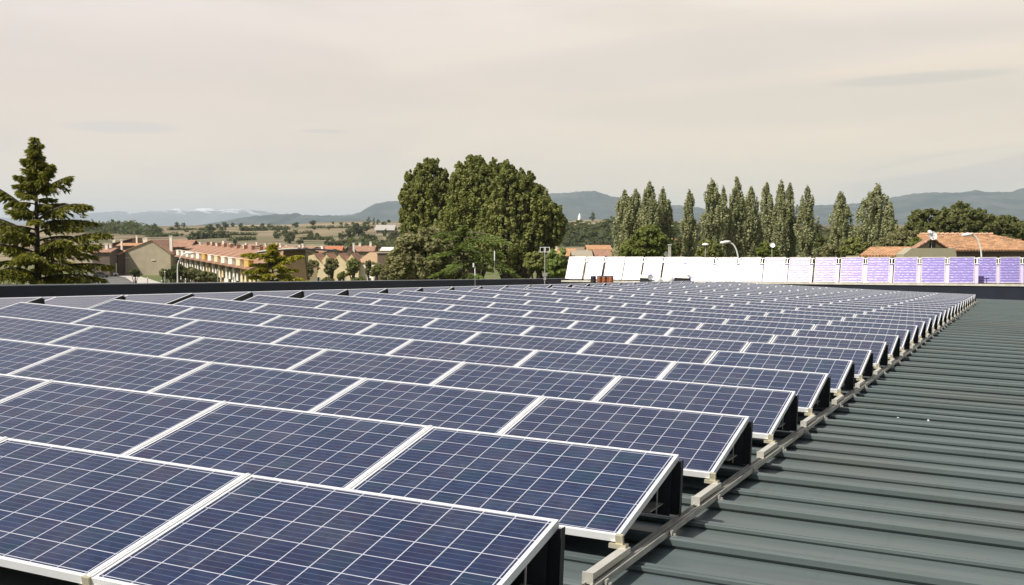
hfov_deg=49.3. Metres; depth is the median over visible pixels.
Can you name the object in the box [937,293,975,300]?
solar module
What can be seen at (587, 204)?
hills
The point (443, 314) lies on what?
solar module
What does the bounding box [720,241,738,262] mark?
street lamp
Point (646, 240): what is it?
bushy tree
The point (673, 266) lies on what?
solar thermal collector
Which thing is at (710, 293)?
solar module
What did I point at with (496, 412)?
solar module
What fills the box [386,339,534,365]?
solar module
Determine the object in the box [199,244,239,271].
terraced house
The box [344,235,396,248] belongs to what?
woodland
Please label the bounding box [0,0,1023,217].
sky
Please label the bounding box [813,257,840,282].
solar thermal collector
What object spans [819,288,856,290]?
solar module
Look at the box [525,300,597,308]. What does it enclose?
solar module
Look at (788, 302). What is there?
solar module
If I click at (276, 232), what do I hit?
hillside tree
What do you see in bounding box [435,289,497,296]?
solar module
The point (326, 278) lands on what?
shrub
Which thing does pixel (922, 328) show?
solar module
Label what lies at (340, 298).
solar module
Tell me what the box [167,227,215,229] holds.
hedgerow
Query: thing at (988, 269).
solar thermal collector
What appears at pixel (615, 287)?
solar module
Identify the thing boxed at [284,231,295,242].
hillside tree
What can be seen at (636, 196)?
poplar tree
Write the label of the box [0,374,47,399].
solar module
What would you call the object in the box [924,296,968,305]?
solar module
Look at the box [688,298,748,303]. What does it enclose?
solar module
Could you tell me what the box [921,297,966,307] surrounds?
solar module
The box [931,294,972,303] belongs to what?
solar module
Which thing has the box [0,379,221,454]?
solar module
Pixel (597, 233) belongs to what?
woodland
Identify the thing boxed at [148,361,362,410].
solar module
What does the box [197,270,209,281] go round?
shrub
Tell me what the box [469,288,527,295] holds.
solar module
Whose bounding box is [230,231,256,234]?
hedgerow
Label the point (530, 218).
poplar tree
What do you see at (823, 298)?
solar module
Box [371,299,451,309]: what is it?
solar module
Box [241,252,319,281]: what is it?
terraced house
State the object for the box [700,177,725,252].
poplar tree
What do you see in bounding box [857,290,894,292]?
solar module
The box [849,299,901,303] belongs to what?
solar module
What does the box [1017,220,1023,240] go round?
pine tree
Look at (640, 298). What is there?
solar module
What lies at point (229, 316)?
solar module
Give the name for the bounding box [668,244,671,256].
roof post
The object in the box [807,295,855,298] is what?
solar module
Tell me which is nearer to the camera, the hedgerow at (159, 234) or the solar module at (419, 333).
the solar module at (419, 333)
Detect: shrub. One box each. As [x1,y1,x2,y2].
[128,269,139,282]
[159,268,168,282]
[167,269,180,282]
[170,263,186,282]
[180,266,196,282]
[186,268,202,281]
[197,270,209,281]
[204,272,220,281]
[307,262,313,279]
[320,276,334,280]
[337,271,347,280]
[350,276,366,280]
[378,266,389,279]
[522,250,545,277]
[536,269,559,277]
[543,247,573,277]
[673,237,683,256]
[694,239,723,262]
[754,241,779,269]
[815,233,829,256]
[817,244,839,259]
[839,236,870,256]
[908,232,939,245]
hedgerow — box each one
[143,231,179,236]
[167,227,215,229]
[185,228,234,239]
[227,235,256,240]
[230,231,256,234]
[236,225,290,230]
[288,230,312,234]
[299,234,333,239]
[306,225,352,227]
[325,238,348,245]
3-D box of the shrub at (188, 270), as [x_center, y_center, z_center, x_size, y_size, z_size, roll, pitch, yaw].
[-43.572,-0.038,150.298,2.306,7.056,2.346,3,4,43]
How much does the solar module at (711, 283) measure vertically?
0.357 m
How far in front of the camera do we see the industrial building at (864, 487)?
7.61 m
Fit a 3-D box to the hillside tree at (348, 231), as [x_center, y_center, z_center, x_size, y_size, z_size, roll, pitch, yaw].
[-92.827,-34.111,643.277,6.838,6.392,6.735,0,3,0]
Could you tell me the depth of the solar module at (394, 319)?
18.06 m
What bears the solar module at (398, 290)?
on the industrial building at (864, 487)
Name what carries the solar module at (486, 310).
on the mounting rail
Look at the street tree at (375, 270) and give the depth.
174.70 m
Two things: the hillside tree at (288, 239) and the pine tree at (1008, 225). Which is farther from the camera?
the hillside tree at (288, 239)
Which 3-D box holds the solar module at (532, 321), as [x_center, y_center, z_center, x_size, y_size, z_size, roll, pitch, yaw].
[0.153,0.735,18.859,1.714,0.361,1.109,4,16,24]
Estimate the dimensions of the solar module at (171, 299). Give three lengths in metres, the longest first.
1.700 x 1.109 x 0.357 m
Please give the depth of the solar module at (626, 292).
34.32 m
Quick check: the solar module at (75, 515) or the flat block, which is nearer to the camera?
the solar module at (75, 515)
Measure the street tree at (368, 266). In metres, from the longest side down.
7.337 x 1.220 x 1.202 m
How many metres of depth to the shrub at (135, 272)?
149.97 m
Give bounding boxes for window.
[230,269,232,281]
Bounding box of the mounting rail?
[580,301,978,584]
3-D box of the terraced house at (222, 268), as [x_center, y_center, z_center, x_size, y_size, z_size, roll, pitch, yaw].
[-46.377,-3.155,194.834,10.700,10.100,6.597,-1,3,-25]
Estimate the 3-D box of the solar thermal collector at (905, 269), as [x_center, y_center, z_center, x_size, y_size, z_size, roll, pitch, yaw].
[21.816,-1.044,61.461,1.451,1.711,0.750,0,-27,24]
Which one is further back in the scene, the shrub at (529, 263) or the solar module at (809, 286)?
the shrub at (529, 263)
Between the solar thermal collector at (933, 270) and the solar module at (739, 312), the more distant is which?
the solar thermal collector at (933, 270)
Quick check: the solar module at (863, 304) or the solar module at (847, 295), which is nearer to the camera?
the solar module at (863, 304)
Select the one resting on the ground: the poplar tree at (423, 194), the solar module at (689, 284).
the poplar tree at (423, 194)
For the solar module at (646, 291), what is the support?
on the mounting rail
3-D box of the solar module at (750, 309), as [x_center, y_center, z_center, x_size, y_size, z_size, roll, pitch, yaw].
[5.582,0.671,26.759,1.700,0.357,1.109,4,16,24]
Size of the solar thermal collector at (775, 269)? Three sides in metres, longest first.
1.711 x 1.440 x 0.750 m
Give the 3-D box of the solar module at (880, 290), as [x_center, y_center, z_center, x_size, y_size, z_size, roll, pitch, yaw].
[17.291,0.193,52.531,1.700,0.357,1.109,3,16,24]
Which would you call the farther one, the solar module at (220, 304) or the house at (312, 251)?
the house at (312, 251)
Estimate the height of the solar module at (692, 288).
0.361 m
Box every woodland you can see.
[58,219,164,234]
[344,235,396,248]
[556,215,733,247]
[795,225,863,256]
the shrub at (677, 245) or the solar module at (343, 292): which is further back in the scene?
the shrub at (677, 245)
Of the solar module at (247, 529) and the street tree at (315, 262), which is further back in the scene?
the street tree at (315, 262)
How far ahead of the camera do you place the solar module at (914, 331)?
22.14 m
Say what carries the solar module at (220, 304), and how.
on the mounting rail
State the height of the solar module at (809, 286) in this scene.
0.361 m
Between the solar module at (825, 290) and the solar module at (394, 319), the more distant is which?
the solar module at (825, 290)
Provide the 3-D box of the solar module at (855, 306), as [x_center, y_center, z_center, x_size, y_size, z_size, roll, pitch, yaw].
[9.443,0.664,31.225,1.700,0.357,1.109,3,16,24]
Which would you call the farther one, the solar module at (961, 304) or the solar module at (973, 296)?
the solar module at (973, 296)
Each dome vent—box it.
[654,276,661,281]
[663,276,673,281]
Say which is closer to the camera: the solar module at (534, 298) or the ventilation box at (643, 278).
the solar module at (534, 298)
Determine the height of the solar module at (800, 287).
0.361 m
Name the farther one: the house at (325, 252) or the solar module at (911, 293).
the house at (325, 252)
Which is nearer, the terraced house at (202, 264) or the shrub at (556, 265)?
the shrub at (556, 265)
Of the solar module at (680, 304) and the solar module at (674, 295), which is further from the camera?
the solar module at (674, 295)
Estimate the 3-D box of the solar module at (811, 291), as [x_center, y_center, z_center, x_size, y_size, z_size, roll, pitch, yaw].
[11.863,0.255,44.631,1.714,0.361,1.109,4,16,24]
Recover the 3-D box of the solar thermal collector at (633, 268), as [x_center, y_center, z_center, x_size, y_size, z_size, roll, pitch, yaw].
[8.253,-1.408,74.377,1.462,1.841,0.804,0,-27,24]
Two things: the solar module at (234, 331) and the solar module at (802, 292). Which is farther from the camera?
the solar module at (802, 292)
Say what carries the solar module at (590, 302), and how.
on the mounting rail
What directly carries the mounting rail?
on the industrial building at (864, 487)
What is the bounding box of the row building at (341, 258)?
[308,252,361,280]
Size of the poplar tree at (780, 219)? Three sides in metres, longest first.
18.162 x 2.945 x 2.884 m
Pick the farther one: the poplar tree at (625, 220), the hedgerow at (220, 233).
the hedgerow at (220, 233)
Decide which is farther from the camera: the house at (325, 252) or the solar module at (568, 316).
the house at (325, 252)
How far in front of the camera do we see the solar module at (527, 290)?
31.54 m
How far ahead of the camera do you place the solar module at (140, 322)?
15.25 m
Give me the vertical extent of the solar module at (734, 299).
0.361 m
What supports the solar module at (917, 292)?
on the mounting rail
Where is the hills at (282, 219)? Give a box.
[196,213,371,225]
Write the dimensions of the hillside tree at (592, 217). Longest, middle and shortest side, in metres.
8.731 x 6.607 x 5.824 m
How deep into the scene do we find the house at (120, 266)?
287.26 m
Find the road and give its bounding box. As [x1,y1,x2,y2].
[72,273,131,283]
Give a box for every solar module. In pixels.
[0,297,44,308]
[0,302,103,322]
[0,316,90,343]
[0,339,74,373]
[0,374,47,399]
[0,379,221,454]
[0,436,243,584]
[7,347,208,391]
[45,295,125,308]
[45,325,200,355]
[71,310,196,332]
[87,473,564,584]
[88,299,191,316]
[122,401,426,487]
[126,293,193,304]
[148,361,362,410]
[160,337,323,369]
[166,319,298,342]
[169,306,278,324]
[172,297,266,311]
[193,292,252,300]
[244,295,326,307]
[249,303,346,318]
[252,290,303,298]
[259,314,374,333]
[270,329,410,354]
[287,348,461,384]
[302,293,378,303]
[303,289,348,296]
[309,377,540,433]
[315,301,405,313]
[333,311,436,326]
[346,425,683,548]
[348,288,387,295]
[354,292,424,301]
[356,323,477,342]
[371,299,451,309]
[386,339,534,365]
[387,287,422,293]
[394,307,486,320]
[397,290,463,298]
[417,297,493,306]
[422,287,454,292]
[423,318,531,334]
[430,361,616,400]
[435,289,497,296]
[445,304,530,315]
[454,286,482,290]
[459,295,528,303]
[461,331,590,352]
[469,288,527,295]
[478,314,575,327]
[482,285,507,289]
[487,302,565,312]
[494,294,560,301]
[498,395,752,483]
[500,288,555,293]
[507,285,531,288]
[514,349,672,378]
[520,325,635,342]
[522,310,612,322]
[524,292,586,299]
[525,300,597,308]
[527,287,579,292]
[531,284,552,287]
[551,286,600,291]
[552,284,571,286]
[553,291,611,297]
[556,298,624,306]
[561,307,643,317]
[568,320,670,334]
[571,283,589,286]
[573,286,619,290]
[577,290,632,296]
[578,340,715,363]
[584,297,648,303]
[589,283,606,286]
[592,285,638,289]
[593,375,798,442]
[594,305,671,314]
[599,289,652,294]
[606,283,621,285]
[606,316,702,328]
[609,295,670,301]
[611,284,654,288]
[619,289,669,293]
[622,282,635,284]
[622,303,694,310]
[626,333,748,351]
[628,284,669,287]
[631,294,688,299]
[635,282,648,284]
[637,288,685,292]
[640,313,727,323]
[643,283,683,286]
[647,301,714,308]
[652,293,705,298]
[654,287,700,291]
[658,283,695,286]
[658,361,830,415]
[664,327,774,342]
[668,310,748,319]
[669,292,721,296]
[669,299,732,305]
[670,283,708,285]
[670,287,713,290]
[683,282,718,285]
[683,286,725,289]
[685,291,735,295]
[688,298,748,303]
[692,308,766,315]
[694,282,729,284]
[696,286,737,288]
[698,323,796,335]
[700,290,747,294]
[704,282,738,284]
[705,296,762,301]
[707,351,854,395]
[709,285,747,288]
[713,305,783,312]
[714,289,759,293]
[719,285,757,287]
[721,295,775,300]
[724,319,814,329]
[726,289,769,292]
[730,284,766,287]
[732,303,797,309]
[735,294,786,298]
[737,288,779,291]
[739,284,775,286]
[743,342,873,380]
[746,315,830,325]
[748,288,788,290]
[748,293,797,297]
[748,302,809,307]
[749,284,782,286]
[758,287,797,289]
[759,292,807,296]
[763,300,820,305]
[766,312,843,320]
[767,287,804,289]
[770,291,815,295]
[771,335,887,368]
[775,299,831,303]
[776,286,812,288]
[780,291,823,294]
[782,310,854,316]
[783,286,818,288]
[787,297,840,301]
[789,290,831,293]
[791,285,825,287]
[794,329,899,358]
[797,289,838,292]
[797,307,865,314]
[798,296,848,300]
[805,289,844,291]
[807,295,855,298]
[809,305,873,312]
[813,288,850,290]
[813,324,909,350]
[816,294,862,298]
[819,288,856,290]
[821,303,881,309]
[824,293,869,296]
[829,320,918,344]
[831,302,888,307]
[832,292,874,295]
[839,292,880,295]
[841,300,895,305]
[843,317,925,338]
[845,291,885,293]
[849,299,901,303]
[852,290,889,292]
[855,314,931,333]
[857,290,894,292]
[857,298,906,301]
[862,289,898,291]
[863,297,911,300]
[865,311,937,329]
[870,296,915,298]
[874,309,942,326]
[876,295,919,298]
[881,294,923,297]
[882,307,946,322]
[886,293,927,295]
[889,305,950,319]
[891,292,930,294]
[895,292,933,293]
[896,303,953,317]
[899,291,936,293]
[902,302,956,314]
[907,300,959,312]
[912,299,962,310]
[917,298,964,309]
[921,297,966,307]
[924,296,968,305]
[928,295,970,304]
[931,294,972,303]
[936,294,974,301]
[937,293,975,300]
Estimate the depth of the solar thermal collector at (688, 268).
72.68 m
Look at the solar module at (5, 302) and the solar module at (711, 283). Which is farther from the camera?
the solar module at (711, 283)
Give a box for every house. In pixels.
[92,244,122,276]
[108,238,142,247]
[109,240,126,274]
[116,236,144,249]
[125,236,176,274]
[169,240,198,263]
[174,242,209,282]
[179,242,214,282]
[184,243,220,282]
[186,242,215,250]
[189,243,226,268]
[194,244,233,270]
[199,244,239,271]
[205,245,247,275]
[212,246,271,281]
[218,246,274,281]
[225,253,282,281]
[233,248,281,281]
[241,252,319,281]
[244,242,262,247]
[277,243,312,260]
[286,245,318,254]
[301,244,320,248]
[315,246,342,255]
[325,246,344,250]
[342,243,356,255]
[355,242,378,256]
[360,252,389,279]
[375,225,396,232]
[380,247,393,251]
[554,247,575,260]
[569,250,592,277]
[584,245,611,250]
[592,250,615,275]
[846,232,1023,283]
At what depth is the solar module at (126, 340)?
12.80 m
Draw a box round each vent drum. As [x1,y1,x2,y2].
[590,276,596,282]
[597,276,601,282]
[608,276,613,282]
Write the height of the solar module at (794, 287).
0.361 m
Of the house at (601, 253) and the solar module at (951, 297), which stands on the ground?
the house at (601, 253)
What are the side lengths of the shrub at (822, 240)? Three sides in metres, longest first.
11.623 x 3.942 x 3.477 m
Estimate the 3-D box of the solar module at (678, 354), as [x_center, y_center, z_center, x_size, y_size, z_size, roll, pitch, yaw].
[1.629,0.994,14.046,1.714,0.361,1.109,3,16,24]
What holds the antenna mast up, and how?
on the industrial building at (864, 487)
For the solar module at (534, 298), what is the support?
on the mounting rail
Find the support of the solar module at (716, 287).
on the mounting rail
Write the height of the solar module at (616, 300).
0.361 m
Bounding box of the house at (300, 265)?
[257,247,340,280]
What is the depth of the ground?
702.48 m
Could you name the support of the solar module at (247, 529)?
on the mounting rail
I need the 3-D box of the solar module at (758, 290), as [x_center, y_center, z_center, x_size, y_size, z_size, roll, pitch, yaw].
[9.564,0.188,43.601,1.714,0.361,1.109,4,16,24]
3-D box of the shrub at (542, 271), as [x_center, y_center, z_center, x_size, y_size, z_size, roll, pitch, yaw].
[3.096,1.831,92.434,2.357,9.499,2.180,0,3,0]
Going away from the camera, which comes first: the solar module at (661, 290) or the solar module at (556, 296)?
the solar module at (556, 296)
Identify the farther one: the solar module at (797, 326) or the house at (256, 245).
the house at (256, 245)
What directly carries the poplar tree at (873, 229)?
on the ground
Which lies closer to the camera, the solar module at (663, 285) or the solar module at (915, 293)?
the solar module at (663, 285)
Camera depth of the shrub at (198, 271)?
149.70 m
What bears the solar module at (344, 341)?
on the mounting rail
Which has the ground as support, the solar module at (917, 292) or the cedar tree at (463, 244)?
the cedar tree at (463, 244)
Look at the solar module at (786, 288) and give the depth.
49.09 m
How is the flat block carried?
on the ground
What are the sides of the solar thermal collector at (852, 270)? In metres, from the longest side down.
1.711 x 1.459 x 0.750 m
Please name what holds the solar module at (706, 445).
on the mounting rail
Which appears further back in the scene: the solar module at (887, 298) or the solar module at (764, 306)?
the solar module at (887, 298)
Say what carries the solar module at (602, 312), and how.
on the mounting rail
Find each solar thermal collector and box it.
[565,256,588,279]
[584,256,607,279]
[604,257,628,280]
[622,257,646,279]
[642,257,666,280]
[662,257,687,280]
[682,257,694,278]
[691,257,717,280]
[713,257,741,281]
[738,257,764,281]
[762,257,789,281]
[787,257,814,281]
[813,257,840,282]
[839,257,867,282]
[866,257,894,282]
[893,257,921,282]
[921,257,949,283]
[948,257,979,283]
[977,257,999,283]
[999,257,1023,283]
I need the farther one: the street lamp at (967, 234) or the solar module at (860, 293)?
the street lamp at (967, 234)
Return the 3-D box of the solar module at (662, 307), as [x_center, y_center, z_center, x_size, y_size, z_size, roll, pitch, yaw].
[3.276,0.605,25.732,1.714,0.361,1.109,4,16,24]
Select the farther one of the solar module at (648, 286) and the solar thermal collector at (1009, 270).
the solar thermal collector at (1009, 270)
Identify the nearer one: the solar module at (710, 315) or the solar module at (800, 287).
the solar module at (710, 315)
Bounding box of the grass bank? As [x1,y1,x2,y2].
[154,277,172,282]
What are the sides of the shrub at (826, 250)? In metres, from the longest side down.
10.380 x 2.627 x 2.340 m
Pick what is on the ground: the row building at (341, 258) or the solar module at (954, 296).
the row building at (341, 258)
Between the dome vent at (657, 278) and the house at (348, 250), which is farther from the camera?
the house at (348, 250)
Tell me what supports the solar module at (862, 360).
on the mounting rail
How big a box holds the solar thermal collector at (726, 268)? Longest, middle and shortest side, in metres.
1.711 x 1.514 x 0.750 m
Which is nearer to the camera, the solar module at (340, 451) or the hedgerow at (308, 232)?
the solar module at (340, 451)
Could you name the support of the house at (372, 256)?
on the ground
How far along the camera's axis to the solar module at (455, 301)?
23.95 m
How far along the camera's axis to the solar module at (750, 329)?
19.46 m
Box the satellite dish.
[929,231,936,247]
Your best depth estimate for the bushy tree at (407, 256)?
84.64 m
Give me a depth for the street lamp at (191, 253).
117.93 m
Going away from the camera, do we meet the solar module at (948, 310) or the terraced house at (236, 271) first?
the solar module at (948, 310)
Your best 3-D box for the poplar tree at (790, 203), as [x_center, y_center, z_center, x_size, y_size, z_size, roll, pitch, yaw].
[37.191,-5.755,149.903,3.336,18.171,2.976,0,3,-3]
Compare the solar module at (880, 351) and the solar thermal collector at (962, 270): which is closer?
the solar module at (880, 351)
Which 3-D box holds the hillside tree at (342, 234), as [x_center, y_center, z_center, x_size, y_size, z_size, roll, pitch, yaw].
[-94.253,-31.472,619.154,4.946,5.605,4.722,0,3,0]
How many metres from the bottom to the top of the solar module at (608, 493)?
0.361 m
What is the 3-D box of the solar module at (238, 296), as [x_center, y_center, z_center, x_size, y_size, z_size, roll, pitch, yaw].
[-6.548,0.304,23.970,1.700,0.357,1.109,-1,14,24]
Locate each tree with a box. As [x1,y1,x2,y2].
[0,137,115,284]
[206,224,215,232]
[239,243,307,281]
[272,227,280,236]
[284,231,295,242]
[296,237,303,243]
[308,259,318,272]
[323,257,339,278]
[338,232,346,239]
[345,228,355,237]
[345,257,360,278]
[350,223,365,235]
[361,232,370,238]
[362,220,372,230]
[364,260,371,279]
[370,261,381,279]
[381,228,387,235]
[384,224,476,279]
[388,230,399,239]
[398,157,451,248]
[426,225,525,278]
[433,154,502,278]
[473,159,567,278]
[589,213,594,220]
[610,189,638,280]
[619,224,677,274]
[631,189,640,280]
[635,180,663,227]
[657,186,675,273]
[679,189,697,256]
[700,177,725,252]
[719,185,729,256]
[723,176,747,262]
[744,186,761,256]
[753,182,773,281]
[771,180,789,279]
[785,182,801,278]
[793,184,821,281]
[827,191,853,282]
[852,183,898,248]
[876,227,926,246]
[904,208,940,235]
[934,200,998,234]
[994,215,1020,238]
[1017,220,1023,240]
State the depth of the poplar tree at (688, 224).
154.31 m
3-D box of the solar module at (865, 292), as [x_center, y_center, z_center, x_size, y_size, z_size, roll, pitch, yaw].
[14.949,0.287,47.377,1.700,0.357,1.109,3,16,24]
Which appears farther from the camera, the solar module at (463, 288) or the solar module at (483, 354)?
the solar module at (463, 288)
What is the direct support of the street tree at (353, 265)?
on the ground
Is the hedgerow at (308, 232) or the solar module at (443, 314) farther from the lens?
the hedgerow at (308, 232)
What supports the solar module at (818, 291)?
on the mounting rail
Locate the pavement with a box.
[117,275,160,282]
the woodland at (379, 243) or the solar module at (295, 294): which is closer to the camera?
the solar module at (295, 294)
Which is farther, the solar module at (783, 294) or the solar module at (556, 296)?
the solar module at (783, 294)
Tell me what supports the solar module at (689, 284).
on the mounting rail
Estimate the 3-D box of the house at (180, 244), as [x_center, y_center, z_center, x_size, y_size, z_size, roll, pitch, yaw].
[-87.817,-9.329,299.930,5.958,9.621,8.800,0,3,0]
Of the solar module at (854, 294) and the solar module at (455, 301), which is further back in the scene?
the solar module at (854, 294)
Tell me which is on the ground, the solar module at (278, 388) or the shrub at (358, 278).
the shrub at (358, 278)
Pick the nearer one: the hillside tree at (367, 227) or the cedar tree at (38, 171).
the cedar tree at (38, 171)
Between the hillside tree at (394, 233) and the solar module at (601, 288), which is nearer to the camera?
the solar module at (601, 288)
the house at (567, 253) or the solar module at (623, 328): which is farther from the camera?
the house at (567, 253)
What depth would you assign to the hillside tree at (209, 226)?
762.07 m
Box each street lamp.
[177,252,192,282]
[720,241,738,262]
[961,233,981,256]
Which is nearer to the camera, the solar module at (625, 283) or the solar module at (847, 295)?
the solar module at (847, 295)
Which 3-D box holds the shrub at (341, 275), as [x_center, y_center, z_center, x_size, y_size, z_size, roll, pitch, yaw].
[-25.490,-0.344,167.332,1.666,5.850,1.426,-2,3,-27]
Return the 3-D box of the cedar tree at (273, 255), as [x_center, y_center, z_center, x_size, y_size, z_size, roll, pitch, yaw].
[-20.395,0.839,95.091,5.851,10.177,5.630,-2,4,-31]
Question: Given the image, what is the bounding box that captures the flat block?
[376,253,388,279]
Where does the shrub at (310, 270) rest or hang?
on the ground
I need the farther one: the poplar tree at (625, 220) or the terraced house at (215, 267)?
the terraced house at (215, 267)
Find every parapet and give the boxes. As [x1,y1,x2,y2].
[0,278,583,297]
[561,280,1023,299]
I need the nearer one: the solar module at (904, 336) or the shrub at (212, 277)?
the solar module at (904, 336)
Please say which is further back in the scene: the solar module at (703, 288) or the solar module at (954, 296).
the solar module at (954, 296)
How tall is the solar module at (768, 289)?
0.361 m
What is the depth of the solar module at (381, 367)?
11.43 m
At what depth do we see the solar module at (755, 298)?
34.66 m
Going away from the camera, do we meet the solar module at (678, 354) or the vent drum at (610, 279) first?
the solar module at (678, 354)
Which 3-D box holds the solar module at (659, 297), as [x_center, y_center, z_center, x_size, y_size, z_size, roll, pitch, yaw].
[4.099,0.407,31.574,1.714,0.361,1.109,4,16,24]
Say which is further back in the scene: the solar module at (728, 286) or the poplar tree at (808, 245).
the poplar tree at (808, 245)
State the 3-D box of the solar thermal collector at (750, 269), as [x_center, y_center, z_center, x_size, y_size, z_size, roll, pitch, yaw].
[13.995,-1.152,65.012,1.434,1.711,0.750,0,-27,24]
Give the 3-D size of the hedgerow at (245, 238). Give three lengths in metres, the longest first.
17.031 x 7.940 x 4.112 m
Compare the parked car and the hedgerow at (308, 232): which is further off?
the hedgerow at (308, 232)
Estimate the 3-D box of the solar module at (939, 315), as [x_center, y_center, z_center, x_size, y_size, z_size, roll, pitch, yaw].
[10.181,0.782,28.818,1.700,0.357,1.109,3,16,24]
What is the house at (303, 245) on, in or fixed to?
on the ground
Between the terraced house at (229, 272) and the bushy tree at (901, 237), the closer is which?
the bushy tree at (901, 237)
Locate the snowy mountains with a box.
[0,208,276,225]
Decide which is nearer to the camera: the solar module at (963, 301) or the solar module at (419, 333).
the solar module at (419, 333)
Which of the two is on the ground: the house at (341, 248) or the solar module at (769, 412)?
the house at (341, 248)
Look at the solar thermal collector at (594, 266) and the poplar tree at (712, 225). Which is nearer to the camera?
the solar thermal collector at (594, 266)
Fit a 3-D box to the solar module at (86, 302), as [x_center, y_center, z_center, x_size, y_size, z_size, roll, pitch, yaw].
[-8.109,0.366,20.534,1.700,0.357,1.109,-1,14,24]
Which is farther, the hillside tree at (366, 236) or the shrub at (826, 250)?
the hillside tree at (366, 236)
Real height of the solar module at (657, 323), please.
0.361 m
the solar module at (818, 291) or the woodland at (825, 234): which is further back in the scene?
the woodland at (825, 234)
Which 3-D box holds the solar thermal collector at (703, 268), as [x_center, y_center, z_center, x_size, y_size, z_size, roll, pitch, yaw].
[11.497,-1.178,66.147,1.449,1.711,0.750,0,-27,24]
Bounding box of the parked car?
[90,272,109,277]
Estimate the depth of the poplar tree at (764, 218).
148.23 m
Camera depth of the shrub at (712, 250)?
119.25 m
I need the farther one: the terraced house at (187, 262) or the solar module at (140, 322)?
the terraced house at (187, 262)
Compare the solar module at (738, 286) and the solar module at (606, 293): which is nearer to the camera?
the solar module at (606, 293)
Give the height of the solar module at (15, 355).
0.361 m
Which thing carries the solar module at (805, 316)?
on the mounting rail
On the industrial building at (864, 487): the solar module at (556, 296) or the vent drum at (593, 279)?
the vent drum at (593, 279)
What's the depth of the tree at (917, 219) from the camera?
149.11 m
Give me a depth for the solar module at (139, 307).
17.68 m
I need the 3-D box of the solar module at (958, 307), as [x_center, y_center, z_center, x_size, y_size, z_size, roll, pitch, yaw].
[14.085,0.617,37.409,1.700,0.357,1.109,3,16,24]
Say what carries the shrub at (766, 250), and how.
on the ground
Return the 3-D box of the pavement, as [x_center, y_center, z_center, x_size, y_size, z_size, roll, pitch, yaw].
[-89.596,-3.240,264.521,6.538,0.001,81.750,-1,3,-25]
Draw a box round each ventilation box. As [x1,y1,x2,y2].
[639,275,650,281]
[673,274,691,280]
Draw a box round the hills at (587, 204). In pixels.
[349,191,704,221]
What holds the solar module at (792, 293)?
on the mounting rail
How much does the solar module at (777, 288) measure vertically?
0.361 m
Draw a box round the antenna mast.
[540,247,549,283]
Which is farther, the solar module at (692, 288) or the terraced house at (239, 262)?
the terraced house at (239, 262)
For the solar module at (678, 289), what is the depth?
39.49 m
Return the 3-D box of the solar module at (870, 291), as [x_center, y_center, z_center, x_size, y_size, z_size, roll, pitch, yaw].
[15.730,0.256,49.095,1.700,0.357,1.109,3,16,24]
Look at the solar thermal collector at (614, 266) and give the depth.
74.71 m
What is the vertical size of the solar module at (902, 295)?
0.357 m
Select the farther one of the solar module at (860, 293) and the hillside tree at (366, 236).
the hillside tree at (366, 236)
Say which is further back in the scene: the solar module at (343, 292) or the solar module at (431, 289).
the solar module at (431, 289)
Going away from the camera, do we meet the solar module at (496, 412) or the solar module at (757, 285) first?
the solar module at (496, 412)
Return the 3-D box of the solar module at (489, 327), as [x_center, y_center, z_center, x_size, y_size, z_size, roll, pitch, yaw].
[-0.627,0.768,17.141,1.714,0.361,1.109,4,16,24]
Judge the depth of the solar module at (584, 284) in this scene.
42.94 m
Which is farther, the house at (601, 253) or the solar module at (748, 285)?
the house at (601, 253)
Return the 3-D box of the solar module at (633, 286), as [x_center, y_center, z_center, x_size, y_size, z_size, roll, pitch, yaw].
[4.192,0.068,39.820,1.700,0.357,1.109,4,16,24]
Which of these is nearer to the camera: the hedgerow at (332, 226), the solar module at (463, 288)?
the solar module at (463, 288)
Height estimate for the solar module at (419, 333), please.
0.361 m
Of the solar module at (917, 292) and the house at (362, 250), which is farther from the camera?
the house at (362, 250)
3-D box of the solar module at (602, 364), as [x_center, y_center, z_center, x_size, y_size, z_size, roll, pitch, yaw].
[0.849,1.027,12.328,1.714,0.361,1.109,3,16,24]
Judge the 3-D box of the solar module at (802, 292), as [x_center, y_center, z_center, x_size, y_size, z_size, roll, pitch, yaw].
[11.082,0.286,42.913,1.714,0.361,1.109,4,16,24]
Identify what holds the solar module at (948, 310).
on the mounting rail
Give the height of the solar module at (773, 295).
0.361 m
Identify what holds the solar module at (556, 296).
on the mounting rail
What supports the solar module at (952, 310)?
on the mounting rail
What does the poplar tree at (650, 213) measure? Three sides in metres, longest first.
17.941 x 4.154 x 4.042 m
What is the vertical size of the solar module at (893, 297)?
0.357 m
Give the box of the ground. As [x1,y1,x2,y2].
[0,220,904,284]
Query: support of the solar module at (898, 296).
on the mounting rail
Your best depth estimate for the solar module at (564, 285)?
41.21 m
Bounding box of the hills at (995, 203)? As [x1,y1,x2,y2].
[757,188,1023,224]
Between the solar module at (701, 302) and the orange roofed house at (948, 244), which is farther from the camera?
the orange roofed house at (948, 244)
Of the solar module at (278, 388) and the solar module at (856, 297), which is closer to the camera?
the solar module at (278, 388)
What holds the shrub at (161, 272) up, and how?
on the ground
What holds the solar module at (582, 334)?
on the mounting rail
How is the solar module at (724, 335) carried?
on the mounting rail
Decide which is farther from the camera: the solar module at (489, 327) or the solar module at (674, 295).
the solar module at (674, 295)
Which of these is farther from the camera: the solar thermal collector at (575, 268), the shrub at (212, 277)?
the shrub at (212, 277)
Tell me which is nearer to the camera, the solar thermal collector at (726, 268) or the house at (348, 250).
the solar thermal collector at (726, 268)
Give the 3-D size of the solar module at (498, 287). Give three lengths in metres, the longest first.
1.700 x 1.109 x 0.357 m
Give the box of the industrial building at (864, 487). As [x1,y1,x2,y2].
[0,283,1023,584]
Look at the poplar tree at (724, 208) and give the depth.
149.19 m

